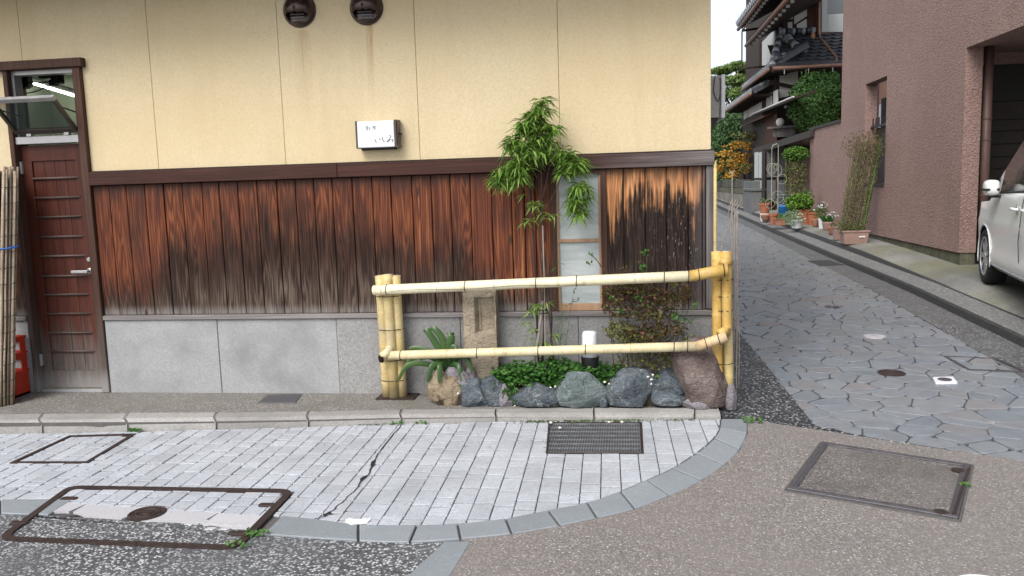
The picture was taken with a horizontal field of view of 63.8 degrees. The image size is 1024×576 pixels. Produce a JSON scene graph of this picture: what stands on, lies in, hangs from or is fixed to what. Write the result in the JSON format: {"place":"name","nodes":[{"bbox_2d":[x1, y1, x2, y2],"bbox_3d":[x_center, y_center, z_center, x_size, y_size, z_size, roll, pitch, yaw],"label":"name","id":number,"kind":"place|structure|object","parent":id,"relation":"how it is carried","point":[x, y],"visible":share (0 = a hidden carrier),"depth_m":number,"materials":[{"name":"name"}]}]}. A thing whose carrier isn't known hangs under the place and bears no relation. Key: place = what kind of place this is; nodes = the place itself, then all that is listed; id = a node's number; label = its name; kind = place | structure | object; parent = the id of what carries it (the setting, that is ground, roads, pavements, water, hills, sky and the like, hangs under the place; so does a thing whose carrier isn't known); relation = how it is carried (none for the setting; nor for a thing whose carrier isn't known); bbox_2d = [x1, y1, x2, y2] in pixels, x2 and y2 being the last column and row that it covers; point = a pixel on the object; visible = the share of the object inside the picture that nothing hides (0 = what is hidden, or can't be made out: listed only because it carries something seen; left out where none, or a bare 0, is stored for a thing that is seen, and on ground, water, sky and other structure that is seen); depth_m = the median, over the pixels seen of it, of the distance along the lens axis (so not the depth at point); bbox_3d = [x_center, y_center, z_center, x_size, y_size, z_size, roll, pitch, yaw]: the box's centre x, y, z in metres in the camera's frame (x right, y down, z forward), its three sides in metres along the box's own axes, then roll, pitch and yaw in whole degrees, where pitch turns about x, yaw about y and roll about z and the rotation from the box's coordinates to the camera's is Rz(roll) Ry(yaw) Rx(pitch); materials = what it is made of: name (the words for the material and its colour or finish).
{"place":"outdoors","nodes":[
{"label":"outdoors","id":0,"kind":"place"},
{"bbox_2d":[0,514,443,575],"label":"asphalt","id":1,"kind":"structure","parent":0,"point":[261,555],"depth_m":3.87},
{"bbox_2d":[225,539,248,547],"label":"weed","id":2,"kind":"object","parent":1,"relation":"on","point":[232,545],"visible":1,"depth_m":3.93,"materials":[{"name":"green plant"}]},
{"bbox_2d":[244,527,268,537],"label":"weed","id":3,"kind":"object","parent":1,"relation":"on","point":[251,532],"visible":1,"depth_m":4.06,"materials":[{"name":"green plant"}]},
{"bbox_2d":[408,541,470,575],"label":"stone band","id":4,"kind":"object","parent":1,"relation":"on","point":[444,558],"visible":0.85,"depth_m":3.70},
{"bbox_2d":[0,391,717,413],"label":"sidewalk","id":5,"kind":"structure","parent":0,"point":[42,402],"depth_m":6.41,"materials":[{"name":"concrete"}]},
{"bbox_2d":[0,166,18,405],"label":"reed screen","id":6,"kind":"object","parent":5,"relation":"on","point":[9,193],"visible":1,"depth_m":6.54,"materials":[{"name":"wood"}]},
{"bbox_2d":[15,335,30,397],"bbox_3d":[-4.276,0.660,6.794,0.376,0.494,0.326,-1,7,8],"label":"bottle crate","id":7,"kind":"object","parent":5,"relation":"on","point":[22,384],"visible":0.47,"depth_m":6.87,"materials":[{"name":"red plastic"}]},
{"bbox_2d":[257,394,301,403],"bbox_3d":[-1.816,0.883,6.478,0.315,0.026,0.274,-1,7,3],"label":"meter cover","id":8,"kind":"object","parent":5,"relation":"on","point":[282,399],"visible":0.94,"depth_m":6.46,"materials":[{"name":"grey metal"}]},
{"bbox_2d":[433,394,439,401],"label":"piled rock","id":9,"kind":"object","parent":5,"relation":"on","point":[436,398],"visible":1,"depth_m":6.14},
{"bbox_2d":[427,369,447,399],"bbox_3d":[-0.551,0.724,6.228,0.195,0.227,0.145,-1,7,8],"label":"piled rock","id":10,"kind":"object","parent":5,"relation":"on","point":[434,386],"visible":0.66,"depth_m":6.19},
{"bbox_2d":[438,379,460,405],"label":"piled rock","id":11,"kind":"object","parent":5,"relation":"on","point":[451,389],"visible":0.84,"depth_m":6.13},
{"bbox_2d":[447,376,458,381],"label":"piled rock","id":12,"kind":"object","parent":11,"relation":"on","point":[455,379],"visible":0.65,"depth_m":6.17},
{"bbox_2d":[445,367,463,377],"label":"edging rock","id":13,"kind":"object","parent":12,"relation":"on","point":[451,371],"visible":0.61,"depth_m":6.20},
{"bbox_2d":[457,371,468,386],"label":"edging rock","id":14,"kind":"object","parent":5,"relation":"on","point":[464,376],"visible":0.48,"depth_m":6.15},
{"bbox_2d":[465,367,476,378],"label":"edging rock","id":15,"kind":"object","parent":5,"relation":"on","point":[470,374],"visible":0.19,"depth_m":6.24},
{"bbox_2d":[461,377,488,406],"bbox_3d":[-0.268,0.773,6.136,0.247,0.204,0.204,-1,7,8],"label":"edging rock","id":16,"kind":"object","parent":5,"relation":"on","point":[472,394],"visible":0.91,"depth_m":6.07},
{"bbox_2d":[462,290,499,378],"bbox_3d":[-0.231,0.420,6.312,0.264,0.817,0.144,-1,7,8],"label":"stone post","id":17,"kind":"object","parent":5,"relation":"on","point":[481,319],"visible":0.68,"depth_m":6.25,"materials":[{"name":"stone"}]},
{"bbox_2d":[481,374,502,405],"bbox_3d":[-0.140,0.750,6.138,0.268,0.218,0.178,-1,7,8],"label":"edging rock","id":18,"kind":"object","parent":5,"relation":"on","point":[492,396],"visible":0.69,"depth_m":6.07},
{"bbox_2d":[499,384,512,406],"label":"edging rock","id":19,"kind":"object","parent":5,"relation":"on","point":[504,401],"visible":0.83,"depth_m":6.05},
{"bbox_2d":[512,382,558,406],"bbox_3d":[0.194,0.775,6.053,0.390,0.165,0.206,-1,7,8],"label":"edging rock","id":20,"kind":"object","parent":5,"relation":"on","point":[540,395],"visible":0.96,"depth_m":5.98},
{"bbox_2d":[372,251,733,399],"bbox_3d":[0.245,0.300,6.074,2.702,1.115,0.270,0,7,13],"label":"bamboo fence","id":21,"kind":"object","parent":5,"relation":"on","point":[388,290],"visible":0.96,"depth_m":5.96,"materials":[{"name":"wood"}]},
{"bbox_2d":[459,355,650,404],"bbox_3d":[0.330,0.678,6.116,1.521,0.319,0.405,-1,7,8],"label":"ground cover","id":22,"kind":"object","parent":5,"relation":"on","point":[514,373],"visible":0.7,"depth_m":6.08,"materials":[{"name":"green plant"}]},
{"bbox_2d":[483,96,598,367],"bbox_3d":[0.216,-0.379,5.989,0.854,1.995,0.411,-1,7,8],"label":"black bamboo","id":23,"kind":"object","parent":22,"relation":"on","point":[531,149],"visible":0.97,"depth_m":5.91,"materials":[{"name":"plant"}]},
{"bbox_2d":[551,261,579,361],"bbox_3d":[0.394,0.170,6.055,0.208,0.766,0.076,-1,7,8],"label":"bamboo shoot","id":24,"kind":"object","parent":22,"relation":"on","point":[563,312],"visible":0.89,"depth_m":6.07,"materials":[{"name":"green plant"}]},
{"bbox_2d":[581,330,598,375],"bbox_3d":[0.575,0.491,6.071,0.134,0.354,0.134,-1,7,8],"label":"garden lamp","id":25,"kind":"object","parent":22,"relation":"on","point":[589,337],"visible":0.74,"depth_m":6.02,"materials":[{"name":"white plastic"}]},
{"bbox_2d":[586,248,697,374],"bbox_3d":[0.943,0.195,5.968,0.782,0.989,0.285,-1,7,8],"label":"autumn shrub","id":26,"kind":"object","parent":22,"relation":"on","point":[634,333],"visible":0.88,"depth_m":5.94,"materials":[{"name":"green plant"}]},
{"bbox_2d":[457,374,653,405],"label":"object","id":27,"kind":"structure","parent":5,"relation":"on","point":[603,382],"depth_m":5.95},
{"bbox_2d":[439,379,684,406],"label":"soil","id":28,"kind":"structure","parent":5,"relation":"on","point":[648,403],"depth_m":6.08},
{"bbox_2d":[398,326,472,382],"bbox_3d":[-0.575,0.502,6.236,0.567,0.407,0.220,-1,7,8],"label":"strap leaf plant","id":29,"kind":"object","parent":28,"relation":"on","point":[440,364],"visible":0.78,"depth_m":6.24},
{"bbox_2d":[651,367,683,395],"bbox_3d":[1.121,0.679,5.953,0.294,0.201,0.189,-1,7,8],"label":"edging rock","id":30,"kind":"object","parent":28,"relation":"on","point":[667,380],"visible":0.71,"depth_m":5.88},
{"bbox_2d":[554,371,607,407],"bbox_3d":[0.506,0.724,6.017,0.439,0.257,0.269,-1,7,8],"label":"edging rock","id":31,"kind":"object","parent":5,"relation":"on","point":[577,389],"visible":0.91,"depth_m":5.92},
{"bbox_2d":[599,395,607,407],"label":"edging rock","id":32,"kind":"object","parent":5,"relation":"on","point":[603,402],"visible":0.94,"depth_m":5.92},
{"bbox_2d":[606,366,656,406],"bbox_3d":[0.865,0.706,5.968,0.373,0.274,0.248,-1,7,8],"label":"edging rock","id":33,"kind":"object","parent":5,"relation":"on","point":[630,386],"visible":0.98,"depth_m":5.90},
{"bbox_2d":[651,390,685,405],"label":"edging rock","id":34,"kind":"object","parent":5,"relation":"on","point":[662,398],"visible":0.84,"depth_m":5.86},
{"bbox_2d":[682,399,710,409],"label":"edging rock","id":35,"kind":"object","parent":5,"relation":"on","point":[687,403],"visible":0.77,"depth_m":5.80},
{"bbox_2d":[671,335,727,407],"bbox_3d":[1.371,0.590,5.926,0.452,0.491,0.340,-1,7,8],"label":"edging rock","id":36,"kind":"object","parent":5,"relation":"on","point":[700,376],"visible":0.69,"depth_m":5.80,"materials":[{"name":"stone"}]},
{"bbox_2d":[713,161,716,250],"bbox_3d":[1.486,-0.049,6.018,0.028,1.748,0.028,-1,7,8],"label":"bamboo pole","id":37,"kind":"object","parent":5,"relation":"on","point":[715,207],"visible":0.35,"depth_m":5.94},
{"bbox_2d":[0,419,747,542],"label":"forecourt","id":38,"kind":"structure","parent":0,"point":[430,482],"depth_m":4.93,"materials":[{"name":"grey stone"}]},
{"bbox_2d":[10,433,135,463],"bbox_3d":[-2.973,1.112,5.660,0.555,0.041,0.638,-1,7,8],"label":"inspection cover","id":39,"kind":"object","parent":38,"relation":"on","point":[74,449],"visible":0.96,"depth_m":5.62,"materials":[{"name":"stone"}]},
{"bbox_2d":[127,427,141,432],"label":"weed","id":40,"kind":"object","parent":38,"relation":"on","point":[133,429],"visible":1,"depth_m":5.98,"materials":[{"name":"green plant"}]},
{"bbox_2d":[2,485,290,549],"bbox_3d":[-1.962,1.223,4.402,1.437,0.054,0.793,-1,7,8],"label":"utility cover","id":41,"kind":"object","parent":38,"relation":"on","point":[234,511],"visible":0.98,"depth_m":4.46,"materials":[{"name":"metal"}]},
{"bbox_2d":[345,518,370,524],"bbox_3d":[-0.786,1.185,4.171,0.126,0.010,0.078,-1,7,8],"label":"painted mark","id":42,"kind":"object","parent":38,"relation":"on","point":[350,521],"visible":1,"depth_m":4.17,"materials":[{"name":"white paint"}]},
{"bbox_2d":[0,408,720,433],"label":"kerb","id":43,"kind":"structure","parent":38,"relation":"on","point":[63,423],"depth_m":5.97,"materials":[{"name":"concrete"}]},
{"bbox_2d":[359,418,694,424],"bbox_3d":[-0.232,0.954,5.861,3.029,0.042,0.085,-1,7,6],"label":"moss","id":44,"kind":"object","parent":38,"relation":"on","point":[615,420],"visible":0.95,"depth_m":5.77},
{"bbox_2d":[544,422,643,455],"bbox_3d":[0.534,1.030,5.421,0.650,0.110,0.678,-1,7,8],"label":"drain grate","id":45,"kind":"object","parent":38,"relation":"on","point":[605,448],"visible":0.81,"depth_m":5.39,"materials":[{"name":"metal"}]},
{"bbox_2d":[711,0,745,104],"label":"sky","id":46,"kind":"structure","parent":0,"point":[725,39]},
{"bbox_2d":[450,420,1023,575],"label":"road","id":47,"kind":"structure","parent":0,"point":[740,512],"depth_m":3.87,"materials":[{"name":"asphalt"}]},
{"bbox_2d":[741,416,762,422],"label":"weed","id":48,"kind":"object","parent":47,"relation":"on","point":[753,418],"visible":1,"depth_m":5.57,"materials":[{"name":"green plant"}]},
{"bbox_2d":[784,441,973,522],"bbox_3d":[2.025,1.042,4.515,0.841,0.048,0.920,3,9,33],"label":"square cover","id":49,"kind":"object","parent":47,"relation":"on","point":[911,484],"visible":1,"depth_m":4.44,"materials":[{"name":"grey metal"}]},
{"bbox_2d":[960,574,986,575],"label":"round manhole","id":50,"kind":"object","parent":47,"relation":"on","point":[973,575],"visible":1,"depth_m":3.37,"materials":[{"name":"white paint"}]},
{"bbox_2d":[718,329,967,452],"bbox_3d":[4.096,-1.320,20.127,1.404,0.756,31.004,-1,7,8],"label":"pebble strip","id":51,"kind":"object","parent":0,"point":[763,394],"visible":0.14,"depth_m":6.08,"materials":[{"name":"gravel"}]},
{"bbox_2d":[721,169,739,393],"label":"withered canes","id":52,"kind":"object","parent":51,"relation":"on","point":[734,284],"visible":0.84,"depth_m":5.86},
{"bbox_2d":[725,383,736,410],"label":"edging rock","id":53,"kind":"object","parent":51,"relation":"on","point":[731,401],"visible":1,"depth_m":5.80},
{"bbox_2d":[717,212,1023,460],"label":"lane","id":54,"kind":"structure","parent":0,"point":[821,362],"depth_m":7.00,"materials":[{"name":"stone"}]},
{"bbox_2d":[808,260,842,265],"bbox_3d":[4.967,-0.387,13.085,0.398,0.042,0.691,-2,7,2],"label":"patch cover","id":55,"kind":"object","parent":54,"relation":"on","point":[824,263],"visible":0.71,"depth_m":13.04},
{"bbox_2d":[824,305,839,308],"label":"valve cover","id":56,"kind":"object","parent":54,"relation":"on","point":[832,306],"visible":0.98,"depth_m":9.32,"materials":[{"name":"grey metal"}]},
{"bbox_2d":[717,205,1023,347],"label":"lane kerb","id":57,"kind":"structure","parent":54,"relation":"on","point":[997,329],"depth_m":9.90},
{"bbox_2d":[717,201,1023,335],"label":"kerb top","id":58,"kind":"structure","parent":57,"relation":"on","point":[1003,318],"depth_m":10.08,"materials":[{"name":"concrete"}]},
{"bbox_2d":[759,198,770,220],"bbox_3d":[6.340,-1.967,20.640,0.300,0.570,0.291,-1,7,8],"label":"flower pot","id":59,"kind":"object","parent":58,"relation":"on","point":[764,209],"visible":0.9,"depth_m":20.55,"materials":[{"name":"ceramic"}]},
{"bbox_2d":[761,214,769,221],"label":"flower pot","id":60,"kind":"object","parent":58,"relation":"on","point":[765,217],"visible":0.88,"depth_m":19.72,"materials":[{"name":"ceramic"}]},
{"bbox_2d":[769,213,777,224],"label":"flower pot","id":61,"kind":"object","parent":58,"relation":"on","point":[772,216],"visible":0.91,"depth_m":18.67,"materials":[{"name":"ceramic"}]},
{"bbox_2d":[765,144,786,213],"bbox_3d":[5.977,-2.461,18.617,0.482,1.600,0.016,-1,7,8],"label":"wire trellis","id":62,"kind":"object","parent":61,"relation":"in","point":[771,163],"visible":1,"depth_m":18.62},
{"bbox_2d":[773,213,787,225],"bbox_3d":[6.039,-1.546,18.498,0.307,0.270,0.221,-1,7,8],"label":"flower pot","id":63,"kind":"object","parent":58,"relation":"on","point":[778,220],"visible":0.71,"depth_m":18.43,"materials":[{"name":"ceramic"}]},
{"bbox_2d":[717,199,1023,319],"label":"step","id":64,"kind":"object","parent":58,"relation":"on","point":[854,250],"visible":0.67,"depth_m":12.87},
{"bbox_2d":[864,334,885,338],"bbox_3d":[3.470,0.469,7.867,0.200,0.028,0.200,-1,7,8],"label":"valve cover","id":65,"kind":"object","parent":54,"relation":"on","point":[875,336],"visible":0.99,"depth_m":7.83,"materials":[{"name":"grey metal"}]},
{"bbox_2d":[877,369,905,376],"bbox_3d":[3.058,0.690,6.628,0.210,0.032,0.210,-1,7,8],"label":"valve cover","id":66,"kind":"object","parent":54,"relation":"on","point":[891,372],"visible":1,"depth_m":6.61,"materials":[{"name":"metal"}]},
{"bbox_2d":[932,376,956,384],"bbox_3d":[3.348,0.721,6.369,0.190,0.042,0.180,-1,7,8],"label":"square valve cover","id":67,"kind":"object","parent":54,"relation":"on","point":[944,380],"visible":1,"depth_m":6.33,"materials":[{"name":"white plastic"}]},
{"bbox_2d":[943,356,1023,372],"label":"inlaid cover","id":68,"kind":"object","parent":54,"relation":"on","point":[1019,370],"visible":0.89,"depth_m":6.69,"materials":[{"name":"grey metal"}]},
{"bbox_2d":[717,208,1023,377],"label":"gutter","id":69,"kind":"object","parent":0,"point":[979,339],"visible":0.61,"depth_m":8.84,"materials":[{"name":"concrete"}]},
{"bbox_2d":[717,198,1023,317],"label":"raised walk","id":70,"kind":"structure","parent":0,"point":[1007,294],"depth_m":10.39,"materials":[{"name":"concrete"}]},
{"bbox_2d":[717,179,749,206],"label":"block wall","id":71,"kind":"structure","parent":70,"relation":"on","point":[724,190],"depth_m":29.16,"materials":[{"name":"concrete"}]},
{"bbox_2d":[731,130,756,173],"bbox_3d":[7.903,-3.836,27.444,1.186,2.864,0.710,-3,7,-12],"label":"maple sapling","id":72,"kind":"object","parent":70,"relation":"on","point":[744,135],"visible":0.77,"depth_m":27.30,"materials":[{"name":"green plant"}]},
{"bbox_2d":[743,181,769,213],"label":"gate pillar","id":73,"kind":"structure","parent":70,"relation":"on","point":[752,190],"depth_m":23.95,"materials":[{"name":"stone"}]},
{"bbox_2d":[777,194,788,214],"bbox_3d":[6.653,-1.993,20.205,0.265,0.621,0.265,-1,7,8],"label":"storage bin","id":74,"kind":"object","parent":70,"relation":"on","point":[780,198],"visible":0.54,"depth_m":20.07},
{"bbox_2d":[753,129,814,209],"bbox_3d":[7.762,-3.057,22.164,1.580,2.416,6.624,-1,7,8],"label":"lean to gate","id":75,"kind":"object","parent":70,"relation":"on","point":[762,156],"visible":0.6,"depth_m":23.44,"materials":[{"name":"grey wood"}]},
{"bbox_2d":[778,205,790,218],"bbox_3d":[6.424,-1.749,19.377,0.326,0.392,0.322,-1,7,8],"label":"blue tub","id":76,"kind":"object","parent":70,"relation":"on","point":[782,209],"visible":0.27,"depth_m":19.26,"materials":[{"name":"plastic"}]},
{"bbox_2d":[782,209,805,227],"bbox_3d":[6.008,-1.474,17.526,0.487,0.406,0.440,-1,7,8],"label":"flower pot","id":77,"kind":"object","parent":70,"relation":"on","point":[796,222],"visible":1,"depth_m":17.48,"materials":[{"name":"ceramic"}]},
{"bbox_2d":[781,146,810,211],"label":"climbing vine","id":78,"kind":"object","parent":70,"relation":"on","point":[797,155],"visible":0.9,"depth_m":19.29,"materials":[{"name":"green plant"}]},
{"bbox_2d":[785,189,814,224],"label":"potted plant","id":79,"kind":"object","parent":70,"relation":"on","point":[804,202],"visible":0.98,"depth_m":18.17,"materials":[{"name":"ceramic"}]},
{"bbox_2d":[806,207,819,224],"bbox_3d":[6.607,-1.569,18.018,0.281,0.416,0.238,-1,7,8],"label":"flower pot","id":80,"kind":"object","parent":70,"relation":"on","point":[810,214],"visible":0.73,"depth_m":17.95,"materials":[{"name":"ceramic"}]},
{"bbox_2d":[786,69,841,132],"bbox_3d":[8.149,-3.814,21.992,1.590,3.989,1.597,-1,7,8],"label":"round bush","id":81,"kind":"object","parent":70,"relation":"on","point":[821,104],"visible":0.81,"depth_m":21.40,"materials":[{"name":"green plant"}]},
{"bbox_2d":[811,215,818,226],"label":"flower pot","id":82,"kind":"object","parent":70,"relation":"on","point":[815,223],"visible":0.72,"depth_m":17.37,"materials":[{"name":"ceramic"}]},
{"bbox_2d":[816,203,827,228],"bbox_3d":[6.378,-1.489,16.923,0.264,0.586,0.319,-1,7,8],"label":"flower pot","id":83,"kind":"object","parent":70,"relation":"on","point":[820,207],"visible":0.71,"depth_m":16.93,"materials":[{"name":"ceramic"}]},
{"bbox_2d":[819,211,838,230],"bbox_3d":[6.332,-1.331,16.475,0.401,0.407,0.410,-1,7,8],"label":"flower pot","id":84,"kind":"object","parent":70,"relation":"on","point":[827,220],"visible":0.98,"depth_m":16.42,"materials":[{"name":"ceramic"}]},
{"bbox_2d":[831,221,845,239],"bbox_3d":[5.882,-1.043,14.806,0.292,0.348,0.245,-1,7,8],"label":"flower pot","id":85,"kind":"object","parent":70,"relation":"on","point":[835,232],"visible":0.62,"depth_m":14.76,"materials":[{"name":"ceramic"}]},
{"bbox_2d":[838,229,870,244],"bbox_3d":[5.830,-0.871,14.027,0.447,0.235,0.335,-1,7,8],"label":"flower pot","id":86,"kind":"object","parent":70,"relation":"on","point":[853,237],"visible":0.91,"depth_m":13.89,"materials":[{"name":"pink plastic"}]},
{"bbox_2d":[839,129,885,232],"bbox_3d":[5.920,-1.807,14.007,0.730,1.804,0.644,-1,7,8],"label":"cane plant","id":87,"kind":"object","parent":86,"relation":"in","point":[852,217],"visible":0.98,"depth_m":13.95,"materials":[{"name":"green plant"}]},
{"bbox_2d":[977,141,1023,283],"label":"parked car","id":88,"kind":"object","parent":70,"relation":"on","point":[1000,253],"visible":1,"depth_m":8.58,"materials":[{"name":"white paint"}]},
{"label":"ground","id":89,"kind":"structure","parent":0,"visible":0},
{"bbox_2d":[0,0,714,393],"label":"restaurant building","id":90,"kind":"structure","parent":89,"relation":"on","point":[212,200],"depth_m":6.42,"materials":[{"name":"yellow paint"}]},
{"bbox_2d":[22,75,64,88],"bbox_3d":[-4.084,-1.798,7.085,0.449,0.148,0.080,-1,7,8],"label":"ceiling bundle","id":91,"kind":"object","parent":90,"relation":"attached to","point":[58,80],"visible":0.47,"depth_m":7.06,"materials":[{"name":"black plastic"}]},
{"bbox_2d":[23,81,54,82],"bbox_3d":[-4.051,-1.765,7.044,0.288,0.024,0.012,-1,7,8],"label":"cable","id":92,"kind":"object","parent":91,"relation":"hanging from","point":[38,82],"visible":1,"depth_m":7.04,"materials":[{"name":"black plastic"}]},
{"bbox_2d":[25,75,57,93],"bbox_3d":[-4.027,-1.742,7.044,0.319,0.143,0.010,-1,7,8],"label":"cable","id":93,"kind":"object","parent":91,"relation":"hanging from","point":[43,87],"visible":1,"depth_m":7.04,"materials":[{"name":"black plastic"}]},
{"bbox_2d":[32,77,73,96],"bbox_3d":[-4.124,-1.825,7.592,0.850,0.302,0.096,1,8,22],"label":"tube light","id":94,"kind":"object","parent":90,"relation":"attached to","point":[64,88],"visible":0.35,"depth_m":7.58,"materials":[{"name":"white"}]},
{"bbox_2d":[19,144,101,386],"bbox_3d":[-3.736,-0.163,6.838,0.571,2.030,0.099,-1,7,8],"label":"door","id":95,"kind":"structure","parent":90,"relation":"in","point":[52,174],"depth_m":6.86,"materials":[{"name":"brown wood"}]},
{"bbox_2d":[283,0,315,27],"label":"vent hood","id":96,"kind":"object","parent":90,"relation":"attached to","point":[299,13],"visible":1,"depth_m":6.23,"materials":[{"name":"brown metal"}]},
{"bbox_2d":[350,0,382,24],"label":"vent hood","id":97,"kind":"object","parent":90,"relation":"attached to","point":[366,12],"visible":1,"depth_m":6.17,"materials":[{"name":"brown metal"}]},
{"bbox_2d":[355,119,401,150],"bbox_3d":[-1.010,-1.163,6.263,0.339,0.216,0.111,-1,7,8],"label":"wall sign","id":98,"kind":"object","parent":90,"relation":"attached to","point":[378,135],"visible":1,"depth_m":6.21,"materials":[{"name":"white plastic"}]},
{"bbox_2d":[549,169,607,310],"bbox_3d":[0.509,-0.357,6.224,0.419,1.063,0.080,-1,7,8],"label":"window","id":99,"kind":"structure","parent":90,"relation":"in","point":[570,247],"depth_m":6.22,"materials":[{"name":"white wood"}]},
{"bbox_2d":[711,74,724,131],"bbox_3d":[1.680,-1.461,6.981,0.187,0.610,0.574,-1,7,8],"label":"wall box","id":100,"kind":"object","parent":90,"relation":"attached to","point":[717,99],"visible":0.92,"depth_m":6.69,"materials":[{"name":"grey paint"}]},
{"bbox_2d":[711,98,728,149],"bbox_3d":[9.274,-6.651,37.980,1.714,5.488,2.107,-1,7,8],"label":"hedge tree","id":101,"kind":"object","parent":89,"relation":"on","point":[726,101],"visible":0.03,"depth_m":37.56,"materials":[{"name":"green plant"}]},
{"bbox_2d":[711,96,741,181],"bbox_3d":[8.915,-5.543,33.141,1.969,4.552,4.413,3,8,31],"label":"camellia tree","id":102,"kind":"object","parent":89,"relation":"on","point":[724,137],"visible":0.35,"depth_m":32.30,"materials":[{"name":"green plant"}]},
{"bbox_2d":[711,60,745,179],"bbox_3d":[10.197,-7.066,37.391,2.799,6.395,2.254,-5,8,-27],"label":"pine tree","id":103,"kind":"object","parent":89,"relation":"on","point":[735,82],"visible":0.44,"depth_m":36.65,"materials":[{"name":"green plant"}]},
{"bbox_2d":[715,140,750,179],"bbox_3d":[7.810,-3.821,28.429,2.099,2.572,1.123,-6,8,-32],"label":"maple tree","id":104,"kind":"object","parent":89,"relation":"on","point":[736,160],"visible":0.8,"depth_m":28.21,"materials":[{"name":"orange plant"}]},
{"bbox_2d":[725,0,842,209],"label":"tiled house","id":105,"kind":"structure","parent":89,"relation":"on","point":[787,42],"depth_m":23.38,"materials":[{"name":"tile"}]},
{"bbox_2d":[820,0,842,32],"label":"window","id":106,"kind":"structure","parent":105,"relation":"in","point":[831,11],"depth_m":23.32,"materials":[{"name":"white glass"}]},
{"bbox_2d":[809,0,1023,264],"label":"pink house","id":107,"kind":"structure","parent":89,"relation":"on","point":[933,92],"depth_m":11.82,"materials":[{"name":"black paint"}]},
{"bbox_2d":[878,104,880,127],"bbox_3d":[8.564,-3.928,19.169,0.047,0.670,0.422,-1,7,8],"label":"court window","id":108,"kind":"structure","parent":107,"relation":"in","point":[880,104],"depth_m":19.02,"materials":[{"name":"white glass"}]},
{"bbox_2d":[881,97,886,126],"bbox_3d":[8.508,-3.942,18.814,0.054,0.790,0.283,-1,7,8],"label":"court window frame","id":109,"kind":"structure","parent":107,"relation":"in","point":[883,101],"depth_m":18.76,"materials":[{"name":"black plastic"}]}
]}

